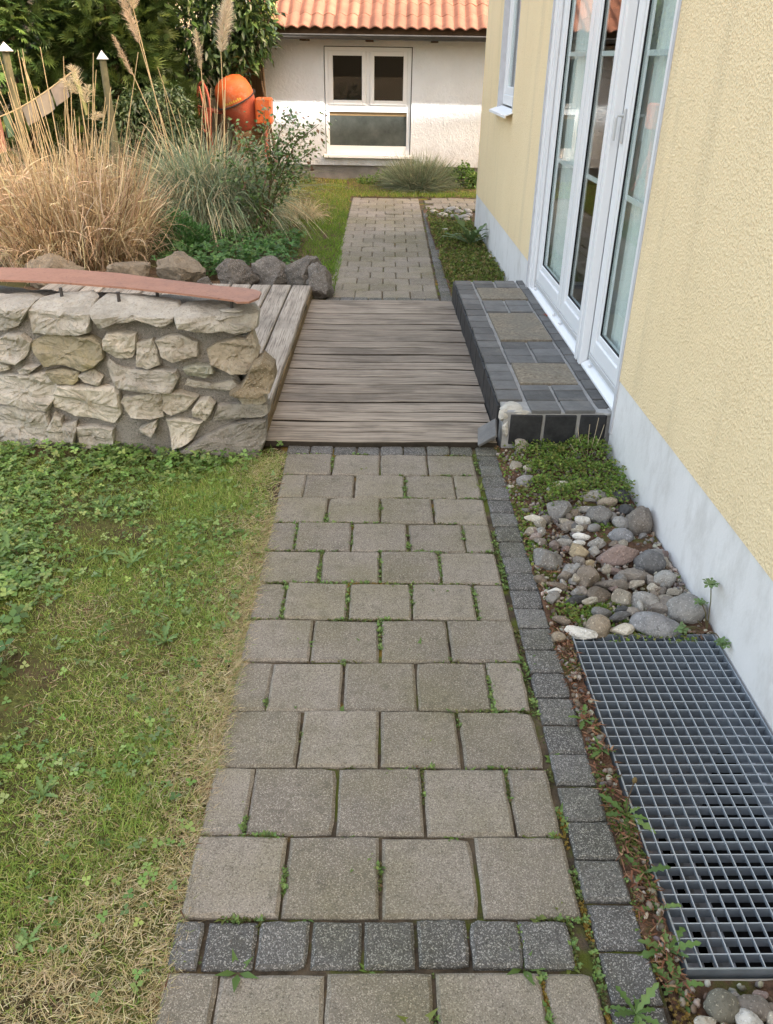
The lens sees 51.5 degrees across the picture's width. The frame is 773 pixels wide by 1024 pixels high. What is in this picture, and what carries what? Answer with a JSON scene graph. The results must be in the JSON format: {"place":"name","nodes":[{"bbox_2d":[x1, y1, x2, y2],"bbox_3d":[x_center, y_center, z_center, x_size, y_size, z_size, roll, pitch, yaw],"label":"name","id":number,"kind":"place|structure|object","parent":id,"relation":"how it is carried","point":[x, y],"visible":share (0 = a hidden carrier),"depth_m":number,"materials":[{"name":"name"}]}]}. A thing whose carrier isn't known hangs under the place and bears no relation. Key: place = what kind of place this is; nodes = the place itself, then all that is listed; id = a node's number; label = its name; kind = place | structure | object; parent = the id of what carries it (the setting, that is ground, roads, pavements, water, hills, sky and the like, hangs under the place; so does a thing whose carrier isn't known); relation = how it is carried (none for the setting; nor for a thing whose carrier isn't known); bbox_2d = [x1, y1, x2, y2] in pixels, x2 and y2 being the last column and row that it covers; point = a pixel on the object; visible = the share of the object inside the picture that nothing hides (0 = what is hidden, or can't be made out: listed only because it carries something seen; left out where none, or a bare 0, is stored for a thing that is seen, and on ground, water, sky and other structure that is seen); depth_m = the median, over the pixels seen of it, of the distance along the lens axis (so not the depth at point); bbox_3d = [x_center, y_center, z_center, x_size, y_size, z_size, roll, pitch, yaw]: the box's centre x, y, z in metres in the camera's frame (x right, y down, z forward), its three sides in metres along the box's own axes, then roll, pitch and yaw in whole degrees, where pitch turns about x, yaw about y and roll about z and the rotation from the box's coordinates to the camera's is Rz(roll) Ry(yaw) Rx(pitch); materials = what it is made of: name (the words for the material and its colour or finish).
{"place":"outdoors","nodes":[
{"label":"outdoors","id":0,"kind":"place"},
{"bbox_2d":[0,441,287,1023],"bbox_3d":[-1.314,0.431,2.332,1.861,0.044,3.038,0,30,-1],"label":"lawn grass","id":1,"kind":"structure","parent":0,"point":[219,487],"depth_m":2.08,"materials":[{"name":"plant"}]},
{"bbox_2d":[0,531,27,558],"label":"lawn weed","id":2,"kind":"object","parent":1,"relation":"on","point":[5,538],"visible":1,"depth_m":2.85,"materials":[{"name":"green plant"}]},
{"bbox_2d":[0,604,28,632],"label":"weed","id":3,"kind":"object","parent":1,"relation":"on","point":[14,615],"visible":0.99,"depth_m":2.46,"materials":[{"name":"green plant"}]},
{"bbox_2d":[15,924,40,951],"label":"lawn weed","id":4,"kind":"object","parent":1,"relation":"on","point":[25,934],"visible":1,"depth_m":1.60,"materials":[{"name":"green plant"}]},
{"bbox_2d":[28,776,57,804],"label":"lawn weed","id":5,"kind":"object","parent":1,"relation":"on","point":[42,793],"visible":1,"depth_m":1.92,"materials":[{"name":"green plant"}]},
{"bbox_2d":[0,438,283,1002],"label":"creeping leaves","id":6,"kind":"object","parent":1,"relation":"on","point":[12,579],"visible":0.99,"depth_m":2.95,"materials":[{"name":"green plant"}]},
{"bbox_2d":[146,620,177,646],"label":"lawn weed","id":7,"kind":"object","parent":1,"relation":"on","point":[165,629],"visible":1,"depth_m":2.43,"materials":[{"name":"green plant"}]},
{"bbox_2d":[0,173,349,299],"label":"garden soil","id":8,"kind":"structure","parent":0,"point":[214,279],"depth_m":7.62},
{"bbox_2d":[0,42,29,176],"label":"garden pole","id":9,"kind":"object","parent":8,"relation":"on","point":[5,49],"visible":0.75,"depth_m":7.87,"materials":[{"name":"brown wood"}]},
{"bbox_2d":[24,253,84,288],"bbox_3d":[-2.520,-1.805,6.060,0.480,0.291,0.240,-2,30,-6],"label":"garden rock","id":10,"kind":"object","parent":8,"relation":"on","point":[50,260],"visible":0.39,"depth_m":5.99,"materials":[{"name":"stone"}]},
{"bbox_2d":[0,0,112,188],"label":"conifer","id":11,"kind":"object","parent":8,"relation":"on","point":[13,32],"visible":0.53,"depth_m":9.00,"materials":[{"name":"green plant"}]},
{"bbox_2d":[0,47,198,283],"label":"dried grass clump","id":12,"kind":"object","parent":8,"relation":"on","point":[93,222],"visible":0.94,"depth_m":6.20,"materials":[{"name":"plant"}]},
{"bbox_2d":[25,0,176,156],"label":"conifer","id":13,"kind":"object","parent":8,"relation":"on","point":[101,23],"visible":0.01,"depth_m":10.10,"materials":[{"name":"green plant"}]},
{"bbox_2d":[97,50,121,172],"bbox_3d":[-2.778,-3.782,8.177,0.114,1.610,0.112,0,30,-1],"label":"garden pole","id":14,"kind":"object","parent":8,"relation":"on","point":[102,57],"visible":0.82,"depth_m":7.98,"materials":[{"name":"brown wood"}]},
{"bbox_2d":[0,70,89,160],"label":"flag string","id":15,"kind":"object","parent":14,"relation":"hanging from","point":[57,88],"visible":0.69,"depth_m":7.28,"materials":[{"name":"fabric"}]},
{"bbox_2d":[36,0,206,180],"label":"conifer","id":16,"kind":"object","parent":8,"relation":"on","point":[82,16],"visible":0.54,"depth_m":9.21,"materials":[{"name":"green plant"}]},
{"bbox_2d":[106,261,150,276],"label":"garden rock","id":17,"kind":"object","parent":8,"relation":"on","point":[138,268],"visible":0.55,"depth_m":6.05,"materials":[{"name":"stone"}]},
{"bbox_2d":[88,76,203,185],"bbox_3d":[-2.845,-4.342,9.403,1.170,1.361,1.158,25,37,35],"label":"evergreen shrub","id":18,"kind":"object","parent":8,"relation":"on","point":[162,103],"visible":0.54,"depth_m":9.15,"materials":[{"name":"green plant"}]},
{"bbox_2d":[156,251,205,282],"bbox_3d":[-1.560,-1.789,6.095,0.375,0.348,0.258,-2,30,-5],"label":"garden rock","id":19,"kind":"object","parent":8,"relation":"on","point":[180,266],"visible":0.65,"depth_m":6.01,"materials":[{"name":"stone"}]},
{"bbox_2d":[150,206,217,253],"bbox_3d":[-1.809,-2.495,7.084,0.607,0.415,0.527,0,30,-1],"label":"round bush","id":20,"kind":"object","parent":8,"relation":"on","point":[193,225],"visible":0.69,"depth_m":7.02,"materials":[{"name":"green plant"}]},
{"bbox_2d":[120,0,285,155],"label":"cherry laurel","id":21,"kind":"object","parent":8,"relation":"on","point":[206,11],"visible":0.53,"depth_m":9.97,"materials":[{"name":"green plant"}]},
{"bbox_2d":[85,0,354,252],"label":"pampas grass","id":22,"kind":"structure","parent":8,"relation":"on","point":[213,202],"depth_m":7.71,"materials":[{"name":"plant"}]},
{"bbox_2d":[152,225,306,276],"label":"bed leaves","id":23,"kind":"object","parent":8,"relation":"on","point":[266,243],"visible":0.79,"depth_m":6.89,"materials":[{"name":"green plant"}]},
{"bbox_2d":[196,74,276,182],"bbox_3d":[-1.894,-4.727,10.066,0.904,1.343,1.109,0,30,-1],"label":"cement mixer","id":24,"kind":"object","parent":8,"relation":"on","point":[240,98],"visible":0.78,"depth_m":9.95,"materials":[{"name":"orange paint"}]},
{"bbox_2d":[215,258,258,286],"bbox_3d":[-1.140,-1.815,6.098,0.315,0.246,0.262,-18,34,-29],"label":"garden rock","id":25,"kind":"object","parent":8,"relation":"on","point":[232,271],"visible":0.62,"depth_m":6.00,"materials":[{"name":"stone"}]},
{"bbox_2d":[238,0,281,179],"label":"variegated shrub","id":26,"kind":"object","parent":8,"relation":"on","point":[263,88],"visible":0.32,"depth_m":10.29,"materials":[{"name":"green plant"}]},
{"bbox_2d":[251,255,286,286],"bbox_3d":[-0.853,-1.797,6.142,0.338,0.334,0.236,21,35,31],"label":"garden rock","id":27,"kind":"object","parent":8,"relation":"on","point":[268,270],"visible":0.56,"depth_m":6.04,"materials":[{"name":"stone"}]},
{"bbox_2d":[204,97,336,237],"bbox_3d":[-1.069,-3.155,7.465,1.232,1.236,0.640,0,30,-1],"label":"rose bush","id":28,"kind":"object","parent":8,"relation":"on","point":[270,167],"visible":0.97,"depth_m":7.42,"materials":[{"name":"green plant"}]},
{"bbox_2d":[285,255,321,287],"bbox_3d":[-0.632,-1.765,6.080,0.264,0.367,0.230,17,33,26],"label":"garden rock","id":29,"kind":"object","parent":8,"relation":"on","point":[296,271],"visible":0.48,"depth_m":5.96,"materials":[{"name":"stone"}]},
{"bbox_2d":[270,197,338,222],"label":"dry grass tuft","id":30,"kind":"object","parent":8,"relation":"on","point":[311,209],"visible":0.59,"depth_m":8.69,"materials":[{"name":"plant"}]},
{"bbox_2d":[306,262,334,298],"bbox_3d":[-0.485,-1.684,5.901,0.204,0.292,0.216,-5,30,-10],"label":"garden rock","id":31,"kind":"object","parent":8,"relation":"on","point":[319,281],"visible":0.91,"depth_m":5.84,"materials":[{"name":"stone"}]},
{"bbox_2d":[218,177,476,294],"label":"lawn grass","id":32,"kind":"structure","parent":8,"relation":"on","point":[331,198],"depth_m":9.29,"materials":[{"name":"plant"}]},
{"bbox_2d":[4,170,706,1023],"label":"ground","id":33,"kind":"structure","parent":0,"point":[668,1004],"depth_m":1.56,"materials":[{"name":"soil"}]},
{"bbox_2d":[0,0,236,169],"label":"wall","id":34,"kind":"structure","parent":33,"relation":"on","point":[213,104],"depth_m":11.85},
{"bbox_2d":[0,285,277,459],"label":"stone wall","id":35,"kind":"structure","parent":33,"relation":"on","point":[95,368],"depth_m":3.41,"materials":[{"name":"stone"}]},
{"bbox_2d":[0,267,260,312],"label":"curved rail","id":36,"kind":"object","parent":35,"relation":"on","point":[231,295],"visible":0.83,"depth_m":3.42,"materials":[{"name":"red paint"}]},
{"bbox_2d":[39,284,312,432],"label":"raised deck","id":37,"kind":"structure","parent":33,"relation":"on","point":[283,312],"depth_m":5.14,"materials":[{"name":"grey wood"}]},
{"bbox_2d":[240,0,488,179],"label":"shed","id":38,"kind":"structure","parent":33,"relation":"on","point":[379,80],"depth_m":11.06,"materials":[{"name":"paint"}]},
{"bbox_2d":[232,48,264,171],"bbox_3d":[-1.943,-5.712,11.357,0.440,1.700,0.050,2,30,1],"label":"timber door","id":39,"kind":"structure","parent":38,"relation":"attached to","point":[256,84],"depth_m":11.48,"materials":[{"name":"wood"}]},
{"bbox_2d":[324,47,411,158],"bbox_3d":[-0.257,-5.673,11.158,1.255,1.375,0.160,2,30,1],"label":"window","id":40,"kind":"structure","parent":38,"relation":"in","point":[367,125],"depth_m":11.28,"materials":[{"name":"white plastic"}]},
{"bbox_2d":[345,178,475,198],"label":"grass","id":41,"kind":"structure","parent":33,"relation":"on","point":[377,187],"depth_m":10.60,"materials":[{"name":"plant"}]},
{"bbox_2d":[366,149,470,198],"bbox_3d":[0.462,-4.496,10.853,1.535,0.811,1.510,0,30,-1],"label":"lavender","id":42,"kind":"object","parent":41,"relation":"on","point":[425,176],"visible":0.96,"depth_m":10.62,"materials":[{"name":"green plant"}]},
{"bbox_2d":[442,160,476,189],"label":"green shrub","id":43,"kind":"object","parent":41,"relation":"on","point":[471,178],"visible":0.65,"depth_m":10.84,"materials":[{"name":"green plant"}]},
{"bbox_2d":[423,209,500,295],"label":"bed soil","id":44,"kind":"structure","parent":33,"relation":"on","point":[424,211],"depth_m":7.50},
{"bbox_2d":[423,206,504,287],"bbox_3d":[0.693,-2.550,7.588,0.497,0.089,4.123,0,30,-1],"label":"bed cover","id":45,"kind":"object","parent":44,"relation":"on","point":[438,231],"visible":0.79,"depth_m":7.19,"materials":[{"name":"green plant"}]},
{"bbox_2d":[443,214,487,244],"bbox_3d":[0.756,-2.612,7.461,0.494,0.252,0.462,0,30,-1],"label":"foxglove rosette","id":46,"kind":"object","parent":44,"relation":"on","point":[470,236],"visible":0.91,"depth_m":7.48,"materials":[{"name":"green plant"}]},
{"bbox_2d":[433,248,508,292],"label":"plants","id":47,"kind":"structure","parent":44,"relation":"on","point":[491,278],"depth_m":6.47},
{"bbox_2d":[452,280,611,452],"bbox_3d":[0.770,-0.969,4.727,0.568,0.230,2.480,0,30,-1],"label":"doorstep","id":48,"kind":"object","parent":33,"relation":"on","point":[535,382],"visible":0.84,"depth_m":4.09,"materials":[{"name":"tile"}]},
{"bbox_2d":[494,447,713,634],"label":"stone bed soil","id":49,"kind":"structure","parent":33,"relation":"on","point":[639,547],"depth_m":3.00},
{"bbox_2d":[533,548,562,569],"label":"rock","id":50,"kind":"object","parent":49,"relation":"on","point":[545,559],"visible":0.94,"depth_m":2.80,"materials":[{"name":"stone"}]},
{"bbox_2d":[547,500,571,521],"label":"rock","id":51,"kind":"object","parent":49,"relation":"on","point":[558,509],"visible":0.88,"depth_m":3.10,"materials":[{"name":"stone"}]},
{"bbox_2d":[569,543,588,557],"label":"rock","id":52,"kind":"object","parent":49,"relation":"on","point":[578,550],"visible":0.87,"depth_m":2.86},
{"bbox_2d":[564,625,597,639],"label":"rock","id":53,"kind":"object","parent":49,"relation":"on","point":[576,632],"visible":0.98,"depth_m":2.46,"materials":[{"name":"stone"}]},
{"bbox_2d":[576,565,599,588],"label":"rock","id":54,"kind":"object","parent":49,"relation":"on","point":[588,575],"visible":0.87,"depth_m":2.69,"materials":[{"name":"stone"}]},
{"bbox_2d":[581,490,606,501],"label":"cobble","id":55,"kind":"object","parent":49,"relation":"on","point":[595,494],"visible":0.73,"depth_m":3.23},
{"bbox_2d":[497,433,697,642],"bbox_3d":[0.753,0.010,3.053,0.516,0.106,1.434,0,30,-1],"label":"stonecrop","id":56,"kind":"object","parent":49,"relation":"on","point":[567,487],"visible":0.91,"depth_m":3.31,"materials":[{"name":"green plant"}]},
{"bbox_2d":[585,614,610,638],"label":"cobble","id":57,"kind":"object","parent":49,"relation":"on","point":[600,624],"visible":0.84,"depth_m":2.48,"materials":[{"name":"stone"}]},
{"bbox_2d":[585,505,611,524],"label":"cobble","id":58,"kind":"object","parent":49,"relation":"on","point":[598,514],"visible":0.84,"depth_m":3.08,"materials":[{"name":"stone"}]},
{"bbox_2d":[587,586,610,602],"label":"rock","id":59,"kind":"object","parent":49,"relation":"on","point":[601,594],"visible":0.91,"depth_m":2.63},
{"bbox_2d":[495,446,708,1003],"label":"leaf litter","id":60,"kind":"object","parent":49,"relation":"on","point":[630,877],"visible":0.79,"depth_m":1.94,"materials":[{"name":"brown plant"}]},
{"bbox_2d":[597,497,617,507],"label":"cobble","id":61,"kind":"object","parent":49,"relation":"on","point":[606,502],"visible":0.88,"depth_m":3.19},
{"bbox_2d":[593,579,628,592],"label":"rock","id":62,"kind":"object","parent":49,"relation":"on","point":[619,583],"visible":0.78,"depth_m":2.69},
{"bbox_2d":[596,544,638,566],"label":"rock","id":63,"kind":"object","parent":49,"relation":"on","point":[618,555],"visible":0.98,"depth_m":2.83,"materials":[{"name":"stone"}]},
{"bbox_2d":[612,516,627,528],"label":"cobble","id":64,"kind":"object","parent":49,"relation":"on","point":[619,521],"visible":0.68,"depth_m":3.04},
{"bbox_2d":[610,588,631,606],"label":"rock","id":65,"kind":"object","parent":49,"relation":"on","point":[621,597],"visible":0.91,"depth_m":2.62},
{"bbox_2d":[608,528,633,542],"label":"cobble","id":66,"kind":"object","parent":49,"relation":"on","point":[617,534],"visible":0.8,"depth_m":2.96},
{"bbox_2d":[610,623,634,635],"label":"rock","id":67,"kind":"object","parent":49,"relation":"on","point":[623,629],"visible":0.99,"depth_m":2.48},
{"bbox_2d":[617,568,648,582],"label":"rock","id":68,"kind":"object","parent":49,"relation":"on","point":[631,574],"visible":0.67,"depth_m":2.74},
{"bbox_2d":[496,449,772,1023],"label":"grit","id":69,"kind":"object","parent":49,"relation":"on","point":[759,984],"visible":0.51,"depth_m":2.61,"materials":[{"name":"gravel"}]},
{"bbox_2d":[628,506,653,535],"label":"cobble","id":70,"kind":"object","parent":49,"relation":"on","point":[640,519],"visible":0.88,"depth_m":3.00,"materials":[{"name":"stone"}]},
{"bbox_2d":[631,591,657,608],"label":"cobble","id":71,"kind":"object","parent":49,"relation":"on","point":[645,598],"visible":0.71,"depth_m":2.60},
{"bbox_2d":[633,550,665,574],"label":"cobble","id":72,"kind":"object","parent":49,"relation":"on","point":[652,562],"visible":0.82,"depth_m":2.79,"materials":[{"name":"stone"}]},
{"bbox_2d":[629,611,681,638],"bbox_3d":[0.845,0.357,2.503,0.172,0.076,0.088,11,46,1],"label":"cobble","id":73,"kind":"object","parent":49,"relation":"on","point":[653,624],"visible":0.91,"depth_m":2.48,"materials":[{"name":"stone"}]},
{"bbox_2d":[646,602,667,615],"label":"rock","id":74,"kind":"object","parent":49,"relation":"on","point":[660,608],"visible":0.69,"depth_m":2.58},
{"bbox_2d":[653,570,675,588],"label":"cobble","id":75,"kind":"object","parent":49,"relation":"on","point":[667,578],"visible":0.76,"depth_m":2.71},
{"bbox_2d":[666,593,706,623],"bbox_3d":[0.959,0.316,2.572,0.122,0.108,0.118,-14,21,-3],"label":"cobble","id":76,"kind":"object","parent":49,"relation":"on","point":[683,608],"visible":0.82,"depth_m":2.53,"materials":[{"name":"stone"}]},
{"bbox_2d":[674,578,730,648],"bbox_3d":[0.983,0.311,2.447,0.202,0.178,0.151,25,37,36],"label":"columbine","id":77,"kind":"object","parent":49,"relation":"on","point":[721,642],"visible":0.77,"depth_m":2.46,"materials":[{"name":"green plant"}]},
{"bbox_2d":[554,635,683,981],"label":"soil strip","id":78,"kind":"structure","parent":33,"relation":"on","point":[646,930],"depth_m":1.89,"materials":[{"name":"soil"}]},
{"bbox_2d":[599,794,655,842],"bbox_3d":[0.565,0.716,1.876,0.114,0.038,0.124,0,30,-1],"label":"dandelion","id":79,"kind":"object","parent":78,"relation":"on","point":[633,810],"visible":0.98,"depth_m":1.89,"materials":[{"name":"green plant"}]},
{"bbox_2d":[563,634,699,1023],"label":"pebbles","id":80,"kind":"object","parent":78,"relation":"on","point":[687,1014],"visible":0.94,"depth_m":1.82,"materials":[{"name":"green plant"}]},
{"bbox_2d":[624,854,670,881],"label":"dandelion","id":81,"kind":"object","parent":78,"relation":"on","point":[661,867],"visible":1,"depth_m":1.75,"materials":[{"name":"green plant"}]},
{"bbox_2d":[636,927,700,971],"bbox_3d":[0.564,0.875,1.599,0.138,0.034,0.080,-12,32,-22],"label":"dandelion","id":82,"kind":"object","parent":78,"relation":"on","point":[646,954],"visible":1,"depth_m":1.60,"materials":[{"name":"green plant"}]},
{"bbox_2d":[474,0,772,966],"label":"house","id":83,"kind":"structure","parent":33,"relation":"on","point":[624,200],"depth_m":2.93,"materials":[{"name":"yellow paint"}]},
{"bbox_2d":[489,0,517,117],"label":"window","id":84,"kind":"structure","parent":83,"relation":"in","point":[502,111],"depth_m":6.54,"materials":[{"name":"white plastic"}]},
{"bbox_2d":[535,0,596,315],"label":"door leaf","id":85,"kind":"structure","parent":83,"relation":"in","point":[547,282],"depth_m":4.81,"materials":[{"name":"white plastic"}]},
{"bbox_2d":[559,0,614,339],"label":"door leaf","id":86,"kind":"structure","parent":83,"relation":"in","point":[569,313],"depth_m":4.26,"materials":[{"name":"white plastic"}]},
{"bbox_2d":[588,0,678,393],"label":"door leaf","id":87,"kind":"structure","parent":83,"relation":"in","point":[605,357],"depth_m":3.57,"materials":[{"name":"white plastic"}]},
{"bbox_2d":[599,709,772,980],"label":"light well","id":88,"kind":"object","parent":33,"relation":"in","point":[745,934],"visible":0.18,"depth_m":2.44,"materials":[{"name":"white plastic"}]},
{"bbox_2d":[570,634,772,978],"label":"steel grate","id":89,"kind":"object","parent":88,"relation":"on","point":[642,674],"visible":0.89,"depth_m":2.04,"materials":[{"name":"silver metal"}]},
{"bbox_2d":[675,709,772,966],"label":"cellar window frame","id":90,"kind":"structure","parent":88,"relation":"in","point":[697,891],"depth_m":2.51,"materials":[{"name":"white plastic"}]},
{"bbox_2d":[664,980,772,1023],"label":"stone bed soil","id":91,"kind":"structure","parent":33,"relation":"on","point":[700,991],"depth_m":1.55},
{"bbox_2d":[652,961,703,1012],"bbox_3d":[0.553,0.906,1.542,0.078,0.018,0.101,-21,36,-33],"label":"dandelion","id":92,"kind":"object","parent":91,"relation":"on","point":[694,983],"visible":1,"depth_m":1.54,"materials":[{"name":"green plant"}]},
{"bbox_2d":[703,988,739,1023],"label":"cobble","id":93,"kind":"object","parent":91,"relation":"on","point":[721,1005],"visible":0.96,"depth_m":1.49,"materials":[{"name":"stone"}]},
{"bbox_2d":[735,1008,762,1023],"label":"rock","id":94,"kind":"object","parent":91,"relation":"on","point":[744,1016],"visible":1,"depth_m":1.47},
{"bbox_2d":[737,994,771,1021],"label":"cobble","id":95,"kind":"object","parent":91,"relation":"on","point":[758,1005],"visible":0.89,"depth_m":1.49,"materials":[{"name":"stone"}]},
{"bbox_2d":[326,197,451,300],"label":"path","id":96,"kind":"structure","parent":0,"point":[390,250],"depth_m":7.24,"materials":[{"name":"concrete"}]},
{"bbox_2d":[144,446,671,1023],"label":"path","id":97,"kind":"structure","parent":0,"point":[452,914],"depth_m":1.94,"materials":[{"name":"concrete"}]},
{"bbox_2d":[130,453,289,1023],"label":"path fringe grass","id":98,"kind":"structure","parent":97,"relation":"on","point":[236,669],"depth_m":2.10,"materials":[{"name":"plant"}]},
{"bbox_2d":[214,949,258,991],"bbox_3d":[-0.289,0.892,1.559,0.084,0.026,0.075,23,36,34],"label":"joint weed","id":99,"kind":"object","parent":97,"relation":"on","point":[236,978],"visible":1,"depth_m":1.56,"materials":[{"name":"green plant"}]},
{"bbox_2d":[198,452,661,1023],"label":"joint moss","id":100,"kind":"object","parent":97,"relation":"on","point":[592,950],"visible":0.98,"depth_m":2.02,"materials":[{"name":"green plant"}]},
{"bbox_2d":[478,419,496,446],"bbox_3d":[0.463,-0.364,3.678,0.100,0.014,0.124,-28,36,30],"label":"loose tile","id":101,"kind":"object","parent":97,"relation":"on","point":[487,432],"visible":1,"depth_m":3.66,"materials":[{"name":"grey stone"}]},
{"bbox_2d":[506,948,544,985],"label":"joint weed","id":102,"kind":"object","parent":97,"relation":"on","point":[517,970],"visible":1,"depth_m":1.57,"materials":[{"name":"green plant"}]},
{"bbox_2d":[610,982,658,1023],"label":"dandelion","id":103,"kind":"object","parent":97,"relation":"on","point":[623,1011],"visible":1,"depth_m":1.50,"materials":[{"name":"green plant"}]},
{"bbox_2d":[424,198,475,211],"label":"side path","id":104,"kind":"structure","parent":0,"point":[441,203],"depth_m":9.91,"materials":[{"name":"concrete"}]},
{"label":"deck bed","id":105,"kind":"structure","parent":0,"visible":0},
{"bbox_2d":[264,299,496,449],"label":"timber deck","id":106,"kind":"structure","parent":105,"relation":"on","point":[380,373],"depth_m":4.34,"materials":[{"name":"brown wood"}]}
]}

